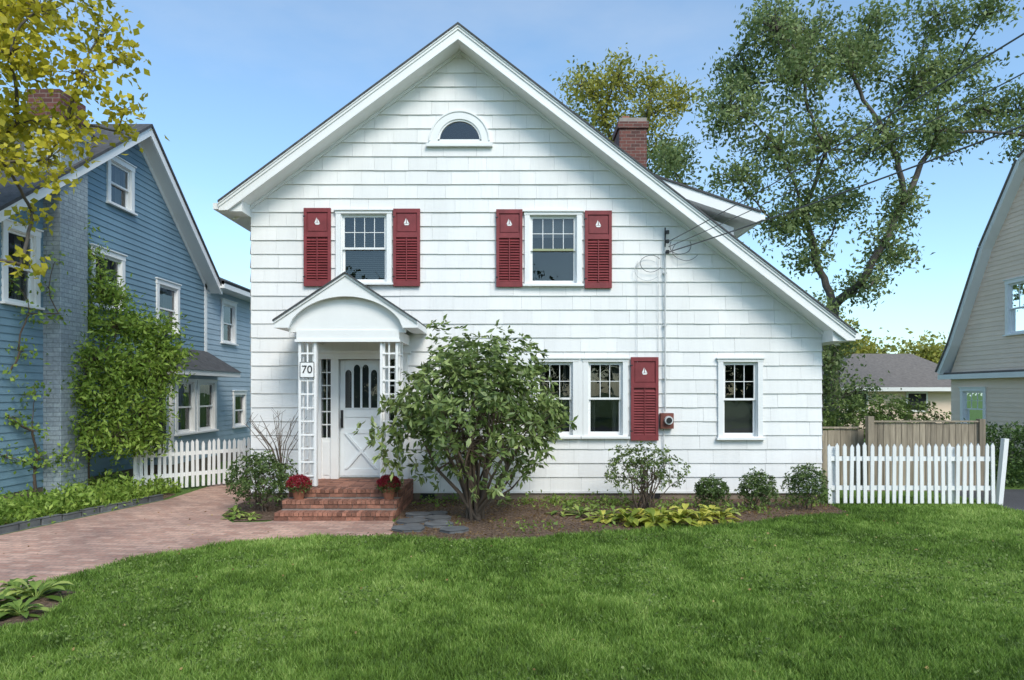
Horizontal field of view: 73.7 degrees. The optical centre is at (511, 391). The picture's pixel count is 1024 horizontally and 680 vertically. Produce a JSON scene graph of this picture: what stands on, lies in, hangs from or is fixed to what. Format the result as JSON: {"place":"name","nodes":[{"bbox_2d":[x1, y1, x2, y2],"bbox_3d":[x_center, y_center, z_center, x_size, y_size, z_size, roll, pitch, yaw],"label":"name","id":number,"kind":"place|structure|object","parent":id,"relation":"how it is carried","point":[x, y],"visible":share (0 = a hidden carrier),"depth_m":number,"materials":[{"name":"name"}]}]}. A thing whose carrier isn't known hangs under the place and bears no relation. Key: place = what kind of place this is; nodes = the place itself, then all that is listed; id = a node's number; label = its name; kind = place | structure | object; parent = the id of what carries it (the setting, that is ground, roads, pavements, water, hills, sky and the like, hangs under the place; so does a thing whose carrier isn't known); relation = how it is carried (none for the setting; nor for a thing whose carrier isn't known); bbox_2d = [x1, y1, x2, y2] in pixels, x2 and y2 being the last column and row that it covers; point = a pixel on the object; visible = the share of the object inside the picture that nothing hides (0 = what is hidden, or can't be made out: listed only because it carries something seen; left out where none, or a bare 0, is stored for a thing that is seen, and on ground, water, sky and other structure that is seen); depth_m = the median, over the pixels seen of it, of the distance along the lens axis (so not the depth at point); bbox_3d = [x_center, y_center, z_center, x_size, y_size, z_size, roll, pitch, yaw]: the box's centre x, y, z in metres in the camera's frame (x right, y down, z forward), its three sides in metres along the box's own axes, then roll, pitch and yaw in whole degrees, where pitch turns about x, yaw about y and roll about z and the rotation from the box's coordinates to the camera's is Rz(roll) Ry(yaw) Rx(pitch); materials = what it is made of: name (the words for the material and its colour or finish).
{"place":"outdoors","nodes":[
{"label":"outdoors","id":0,"kind":"place"},
{"bbox_2d":[0,479,393,591],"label":"brick driveway","id":1,"kind":"structure","parent":0,"point":[74,545],"depth_m":8.87,"materials":[{"name":"red brick"}]},
{"bbox_2d":[207,277,250,461],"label":"wing","id":2,"kind":"structure","parent":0,"point":[228,326],"depth_m":18.50,"materials":[{"name":"blue wood"}]},
{"bbox_2d":[0,0,1023,353],"label":"sky","id":3,"kind":"structure","parent":0,"point":[231,85],"materials":[{"name":"blue"}]},
{"bbox_2d":[0,438,1023,679],"bbox_3d":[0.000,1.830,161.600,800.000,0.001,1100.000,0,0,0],"label":"ground","id":4,"kind":"structure","parent":0,"point":[188,489],"depth_m":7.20,"materials":[{"name":"green plant"}]},
{"bbox_2d":[0,584,74,626],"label":"garden bed","id":5,"kind":"object","parent":4,"relation":"on","point":[44,601],"visible":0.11,"depth_m":5.82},
{"bbox_2d":[0,575,75,619],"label":"hosta plants","id":6,"kind":"object","parent":5,"relation":"on","point":[32,591],"visible":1,"depth_m":5.89,"materials":[{"name":"green plant"}]},
{"bbox_2d":[24,89,90,494],"bbox_3d":[-7.605,-1.545,11.410,0.670,6.750,0.800,0,0,0],"label":"painted chimney","id":7,"kind":"object","parent":4,"relation":"on","point":[69,221],"visible":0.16,"depth_m":11.13,"materials":[{"name":"brick"}]},
{"bbox_2d":[0,494,163,534],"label":"stone kerb","id":8,"kind":"structure","parent":4,"relation":"on","point":[23,525],"depth_m":9.82,"materials":[{"name":"stone"}]},
{"bbox_2d":[0,0,168,286],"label":"maple tree","id":9,"kind":"object","parent":4,"relation":"on","point":[17,122],"visible":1,"depth_m":8.54,"materials":[{"name":"yellow plant"}]},
{"bbox_2d":[4,491,174,529],"bbox_3d":[-6.765,1.824,9.350,1.670,0.001,7.500,0,0,0],"label":"garden bed","id":10,"kind":"object","parent":4,"relation":"on","point":[165,495],"visible":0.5,"depth_m":12.02,"materials":[{"name":"brown soil"}]},
{"bbox_2d":[0,243,92,494],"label":"climbing vine","id":11,"kind":"object","parent":10,"relation":"on","point":[18,423],"visible":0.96,"depth_m":10.62,"materials":[{"name":"green plant"}]},
{"bbox_2d":[0,464,184,526],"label":"groundcover plants","id":12,"kind":"object","parent":10,"relation":"on","point":[113,489],"visible":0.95,"depth_m":10.43,"materials":[{"name":"green plant"}]},
{"bbox_2d":[43,215,199,485],"bbox_3d":[-6.870,-0.635,11.899,2.666,4.950,1.690,0,0,-33],"label":"forsythia shrub","id":13,"kind":"object","parent":10,"relation":"on","point":[113,391],"visible":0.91,"depth_m":11.87,"materials":[{"name":"green plant"}]},
{"bbox_2d":[31,505,259,519],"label":"hosta plants","id":14,"kind":"object","parent":10,"relation":"on","point":[232,513],"visible":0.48,"depth_m":9.86,"materials":[{"name":"green plant"}]},
{"bbox_2d":[0,144,206,500],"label":"blue siding","id":15,"kind":"object","parent":4,"relation":"on","point":[148,241],"visible":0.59,"depth_m":12.97,"materials":[{"name":"paint"}]},
{"bbox_2d":[0,134,181,334],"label":"blue house windows","id":16,"kind":"structure","parent":15,"relation":"in","point":[120,185],"depth_m":12.82,"materials":[{"name":"wood"}]},
{"bbox_2d":[0,124,222,293],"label":"blue house roof","id":17,"kind":"structure","parent":15,"relation":"on","point":[148,142],"depth_m":14.08,"materials":[{"name":"wood"}]},
{"bbox_2d":[132,437,250,487],"bbox_3d":[-5.665,1.360,13.363,0.150,0.940,3.254,0,0,44],"label":"picket fence","id":18,"kind":"object","parent":4,"relation":"on","point":[241,448],"visible":0.47,"depth_m":12.89,"materials":[{"name":"white paint"}]},
{"bbox_2d":[147,348,241,478],"bbox_3d":[-7.485,0.405,15.725,1.230,2.850,3.310,0,0,0],"label":"bay window","id":19,"kind":"structure","parent":4,"relation":"on","point":[207,370],"depth_m":15.35,"materials":[{"name":"blue paint"}]},
{"bbox_2d":[225,499,284,520],"bbox_3d":[-3.925,1.821,10.600,1.050,0.001,2.000,0,0,0],"label":"garden bed","id":20,"kind":"object","parent":4,"relation":"on","point":[270,512],"visible":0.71,"depth_m":10.48,"materials":[{"name":"brown soil"}]},
{"bbox_2d":[224,448,297,511],"bbox_3d":[-3.858,1.346,10.451,1.112,0.986,1.050,0,0,0],"label":"evergreen shrub","id":21,"kind":"object","parent":20,"relation":"on","point":[266,467],"visible":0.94,"depth_m":10.31,"materials":[{"name":"green plant"}]},
{"bbox_2d":[244,404,310,504],"bbox_3d":[-3.784,1.003,11.022,1.027,1.656,0.380,0,0,-8],"label":"bare twig shrub","id":22,"kind":"object","parent":20,"relation":"on","point":[279,438],"visible":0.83,"depth_m":11.03,"materials":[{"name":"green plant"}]},
{"bbox_2d":[274,478,412,520],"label":"brick steps","id":23,"kind":"structure","parent":4,"relation":"on","point":[356,499],"depth_m":9.99,"materials":[{"name":"red brick"}]},
{"bbox_2d":[285,473,311,499],"bbox_3d":[-3.168,1.401,10.151,0.391,0.378,0.413,0,0,-22],"label":"flower pot","id":24,"kind":"object","parent":23,"relation":"on","point":[296,486],"visible":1,"depth_m":10.07,"materials":[{"name":"ceramic"}]},
{"bbox_2d":[298,342,402,485],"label":"lattice posts","id":25,"kind":"object","parent":23,"relation":"on","point":[398,366],"visible":0.69,"depth_m":10.55,"materials":[{"name":"white paint"}]},
{"bbox_2d":[300,362,314,377],"bbox_3d":[-3.155,-0.342,10.518,0.221,0.241,0.024,0,0,0],"label":"number plaque","id":26,"kind":"object","parent":25,"relation":"attached to","point":[305,374],"visible":1,"depth_m":10.51,"materials":[{"name":"white paint"}]},
{"bbox_2d":[302,365,311,372],"bbox_3d":[-3.153,-0.349,10.504,0.157,0.119,0.004,0,0,0],"label":"house number","id":27,"kind":"object","parent":26,"relation":"attached to","point":[307,368],"visible":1,"depth_m":10.50,"materials":[{"name":"black metal"}]},
{"bbox_2d":[272,271,426,344],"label":"portico roof","id":28,"kind":"structure","parent":25,"relation":"on","point":[344,306],"depth_m":10.51,"materials":[{"name":"paint"}]},
{"bbox_2d":[376,474,402,499],"bbox_3d":[-1.817,1.403,10.154,0.400,0.373,0.398,0,0,27],"label":"flower pot","id":29,"kind":"object","parent":23,"relation":"on","point":[383,484],"visible":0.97,"depth_m":10.07,"materials":[{"name":"ceramic"}]},
{"bbox_2d":[2,501,1009,679],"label":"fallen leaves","id":30,"kind":"object","parent":4,"relation":"on","point":[539,549],"visible":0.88,"depth_m":6.80,"materials":[{"name":"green plant"}]},
{"bbox_2d":[35,532,1023,679],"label":"clover patches","id":31,"kind":"object","parent":4,"relation":"on","point":[376,601],"visible":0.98,"depth_m":6.27,"materials":[{"name":"green plant"}]},
{"bbox_2d":[251,482,820,499],"bbox_3d":[0.416,1.805,16.082,9.691,0.250,9.035,0,0,0],"label":"foundation","id":32,"kind":"object","parent":4,"relation":"on","point":[615,494],"visible":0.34,"depth_m":11.60,"materials":[{"name":"concrete"}]},
{"bbox_2d":[250,54,822,490],"bbox_3d":[0.416,-1.965,16.100,9.743,7.590,9.052,0,0,0],"label":"shingle siding","id":33,"kind":"object","parent":4,"relation":"on","point":[528,160],"visible":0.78,"depth_m":11.59,"materials":[{"name":"white paint"}]},
{"bbox_2d":[303,208,330,285],"bbox_3d":[-3.296,-2.448,11.550,0.465,1.321,0.060,0,0,0],"label":"red shutter","id":34,"kind":"object","parent":33,"relation":"attached to","point":[317,246],"visible":0.98,"depth_m":11.54,"materials":[{"name":"paint"}]},
{"bbox_2d":[309,351,410,478],"bbox_3d":[-2.565,0.398,11.690,1.710,2.185,0.360,0,0,0],"label":"door frame","id":35,"kind":"object","parent":33,"relation":"attached to","point":[329,456],"visible":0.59,"depth_m":11.56,"materials":[{"name":"white paint"}]},
{"bbox_2d":[340,360,379,476],"bbox_3d":[-2.570,0.453,11.630,0.734,2.005,0.140,0,0,0],"label":"front door","id":36,"kind":"structure","parent":35,"relation":"attached to","point":[359,390],"depth_m":11.66,"materials":[{"name":"paint"}]},
{"bbox_2d":[333,201,394,284],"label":"sash window","id":37,"kind":"structure","parent":33,"relation":"attached to","point":[364,246],"depth_m":11.73,"materials":[{"name":"white paint"}]},
{"bbox_2d":[392,208,419,285],"bbox_3d":[-1.787,-2.442,11.550,0.465,1.310,0.060,0,0,0],"label":"red shutter","id":38,"kind":"object","parent":33,"relation":"attached to","point":[406,247],"visible":1,"depth_m":11.54,"materials":[{"name":"paint"}]},
{"bbox_2d":[426,110,492,155],"bbox_3d":[-0.888,-4.452,11.818,1.120,0.800,0.605,0,0,0],"label":"half round window","id":39,"kind":"structure","parent":33,"relation":"attached to","point":[458,128],"depth_m":11.55,"materials":[{"name":"white paint"}]},
{"bbox_2d":[496,209,522,286],"bbox_3d":[-0.049,-2.431,11.550,0.454,1.310,0.060,0,0,0],"label":"red shutter","id":40,"kind":"object","parent":33,"relation":"attached to","point":[509,247],"visible":1,"depth_m":11.54,"materials":[{"name":"paint"}]},
{"bbox_2d":[217,22,856,344],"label":"roof","id":41,"kind":"structure","parent":33,"relation":"on","point":[350,118],"depth_m":11.15,"materials":[{"name":"wood"}]},
{"bbox_2d":[213,200,860,345],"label":"eaves and gutters","id":42,"kind":"object","parent":41,"relation":"attached to","point":[242,209],"visible":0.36,"depth_m":11.35,"materials":[{"name":"white paint"}]},
{"bbox_2d":[612,116,648,321],"bbox_3d":[2.765,-4.030,15.975,0.710,4.720,0.830,0,0,0],"label":"brick chimney","id":43,"kind":"object","parent":41,"relation":"on","point":[629,136],"visible":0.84,"depth_m":15.60,"materials":[{"name":"brick"}]},
{"bbox_2d":[612,174,764,258],"bbox_3d":[2.600,-3.485,16.440,5.000,3.630,5.520,0,0,0],"label":"dormer","id":44,"kind":"object","parent":41,"relation":"on","point":[711,205],"visible":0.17,"depth_m":13.71,"materials":[{"name":"wood"}]},
{"bbox_2d":[523,197,590,304],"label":"sash window","id":45,"kind":"structure","parent":33,"relation":"attached to","point":[553,248],"depth_m":11.74,"materials":[{"name":"white paint"}]},
{"bbox_2d":[521,351,592,438],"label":"sash window","id":46,"kind":"structure","parent":33,"relation":"attached to","point":[556,372],"depth_m":11.62,"materials":[{"name":"white paint"}]},
{"bbox_2d":[584,210,611,287],"bbox_3d":[1.455,-2.409,11.550,0.465,1.310,0.060,0,0,0],"label":"red shutter","id":47,"kind":"object","parent":33,"relation":"attached to","point":[598,248],"visible":1,"depth_m":11.53,"materials":[{"name":"paint"}]},
{"bbox_2d":[566,357,637,447],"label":"sash window","id":48,"kind":"structure","parent":33,"relation":"attached to","point":[609,398],"depth_m":11.65,"materials":[{"name":"white paint"}]},
{"bbox_2d":[578,358,582,438],"bbox_3d":[1.160,0.111,11.575,0.081,1.376,0.050,0,0,0],"label":"window mullion","id":49,"kind":"structure","parent":48,"relation":"attached to","point":[580,398],"depth_m":11.55,"materials":[{"name":"white paint"}]},
{"bbox_2d":[630,357,658,440],"bbox_3d":[2.237,0.117,11.550,0.476,1.410,0.060,0,0,0],"label":"red shutter","id":50,"kind":"object","parent":33,"relation":"attached to","point":[644,398],"visible":1,"depth_m":11.54,"materials":[{"name":"paint"}]},
{"bbox_2d":[634,227,694,484],"bbox_3d":[2.597,-0.573,11.485,1.066,4.405,0.190,0,0,0],"label":"electric meter and conduit","id":51,"kind":"object","parent":33,"relation":"attached to","point":[666,420],"visible":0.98,"depth_m":11.52,"materials":[{"name":"black metal"}]},
{"bbox_2d":[668,33,1023,251],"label":"power lines","id":52,"kind":"object","parent":51,"relation":"attached to","point":[1007,131],"visible":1,"depth_m":6.96,"materials":[{"name":"metal"}]},
{"bbox_2d":[693,357,770,439],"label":"sash window","id":53,"kind":"structure","parent":33,"relation":"attached to","point":[740,397],"depth_m":11.65,"materials":[{"name":"white paint"}]},
{"bbox_2d":[389,499,845,540],"bbox_3d":[1.735,1.822,10.021,6.924,0.001,3.328,0,0,0],"label":"garden bed","id":54,"kind":"object","parent":4,"relation":"on","point":[487,532],"visible":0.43,"depth_m":9.98,"materials":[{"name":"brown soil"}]},
{"bbox_2d":[391,511,468,533],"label":"flagstone path","id":55,"kind":"structure","parent":54,"relation":"on","point":[437,519],"depth_m":9.34,"materials":[{"name":"stone"}]},
{"bbox_2d":[352,314,577,519],"bbox_3d":[-0.495,0.378,10.007,2.988,2.946,2.666,0,0,-39],"label":"rhododendron bush","id":56,"kind":"object","parent":54,"relation":"on","point":[489,399],"visible":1,"depth_m":9.53,"materials":[{"name":"green plant"}]},
{"bbox_2d":[412,489,829,532],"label":"groundcover plants","id":57,"kind":"object","parent":54,"relation":"on","point":[553,499],"visible":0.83,"depth_m":10.81,"materials":[{"name":"green plant"}]},
{"bbox_2d":[549,501,740,517],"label":"hosta plants","id":58,"kind":"object","parent":54,"relation":"on","point":[574,511],"visible":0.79,"depth_m":10.12,"materials":[{"name":"green plant"}]},
{"bbox_2d":[604,441,690,508],"bbox_3d":[2.101,1.289,10.566,1.378,1.102,1.047,0,0,0],"label":"azalea shrub","id":59,"kind":"object","parent":54,"relation":"on","point":[642,484],"visible":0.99,"depth_m":10.55,"materials":[{"name":"green plant"}]},
{"bbox_2d":[583,503,741,530],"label":"hosta plants","id":60,"kind":"object","parent":54,"relation":"on","point":[655,518],"visible":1,"depth_m":9.47,"materials":[{"name":"green plant"}]},
{"bbox_2d":[693,474,730,505],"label":"boxwood shrub","id":61,"kind":"object","parent":54,"relation":"on","point":[715,492],"visible":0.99,"depth_m":10.61,"materials":[{"name":"green plant"}]},
{"bbox_2d":[734,466,780,509],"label":"boxwood shrub","id":62,"kind":"object","parent":54,"relation":"on","point":[758,483],"visible":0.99,"depth_m":10.50,"materials":[{"name":"green plant"}]},
{"bbox_2d":[780,463,832,509],"bbox_3d":[4.546,1.462,10.559,0.735,0.746,0.707,0,0,0],"label":"boxwood shrub","id":63,"kind":"object","parent":54,"relation":"on","point":[801,476],"visible":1,"depth_m":10.47,"materials":[{"name":"green plant"}]},
{"bbox_2d":[550,43,711,180],"bbox_3d":[3.976,-5.104,23.855,5.548,13.872,3.846,0,0,0],"label":"locust tree","id":64,"kind":"object","parent":4,"relation":"on","point":[673,101],"visible":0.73,"depth_m":23.46,"materials":[{"name":"green plant"}]},
{"bbox_2d":[647,0,1023,414],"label":"deciduous tree","id":65,"kind":"object","parent":4,"relation":"on","point":[794,61],"visible":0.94,"depth_m":21.11,"materials":[{"name":"green plant"}]},
{"bbox_2d":[805,287,901,427],"bbox_3d":[9.197,-0.578,19.565,2.546,4.855,2.691,0,0,-23],"label":"background tree","id":66,"kind":"object","parent":4,"relation":"on","point":[832,363],"visible":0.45,"depth_m":19.24,"materials":[{"name":"green plant"}]},
{"bbox_2d":[822,394,918,436],"bbox_3d":[7.334,0.944,13.978,2.118,1.803,1.237,0,0,0],"label":"evergreen shrub","id":67,"kind":"object","parent":4,"relation":"on","point":[850,414],"visible":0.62,"depth_m":13.92,"materials":[{"name":"green plant"}]},
{"bbox_2d":[839,309,948,363],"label":"background tree","id":68,"kind":"object","parent":4,"relation":"on","point":[932,352],"visible":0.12,"depth_m":41.98,"materials":[{"name":"green plant"}]},
{"bbox_2d":[822,416,985,490],"bbox_3d":[7.055,1.140,12.755,3.310,1.380,0.410,0,0,0],"label":"wooden fence","id":69,"kind":"object","parent":4,"relation":"on","point":[897,433],"visible":0.45,"depth_m":12.61,"materials":[{"name":"brown wood"}]},
{"bbox_2d":[858,394,951,437],"bbox_3d":[8.511,0.939,15.025,2.254,1.810,1.250,0,0,0],"label":"evergreen shrub","id":70,"kind":"object","parent":4,"relation":"on","point":[923,407],"visible":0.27,"depth_m":14.86,"materials":[{"name":"green plant"}]},
{"bbox_2d":[827,438,1008,505],"bbox_3d":[6.515,1.290,11.026,2.873,1.080,0.158,0,0,1],"label":"picket fence","id":71,"kind":"object","parent":4,"relation":"on","point":[834,458],"visible":0.95,"depth_m":10.96,"materials":[{"name":"white paint"}]},
{"bbox_2d":[957,418,1023,487],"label":"clipped hedge","id":72,"kind":"object","parent":4,"relation":"on","point":[1018,437],"visible":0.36,"depth_m":13.29,"materials":[{"name":"green plant"}]},
{"bbox_2d":[822,354,950,429],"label":"grey roof garage","id":73,"kind":"structure","parent":0,"point":[911,375],"depth_m":28.88,"materials":[{"name":"beige paint"}]},
{"bbox_2d":[935,149,1023,461],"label":"beige house","id":74,"kind":"structure","parent":0,"point":[980,365],"depth_m":18.31,"materials":[{"name":"paint"}]},
{"bbox_2d":[938,489,1023,510],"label":"asphalt driveway","id":75,"kind":"structure","parent":0,"point":[1013,498],"depth_m":11.80,"materials":[{"name":"grey asphalt"}]}
]}

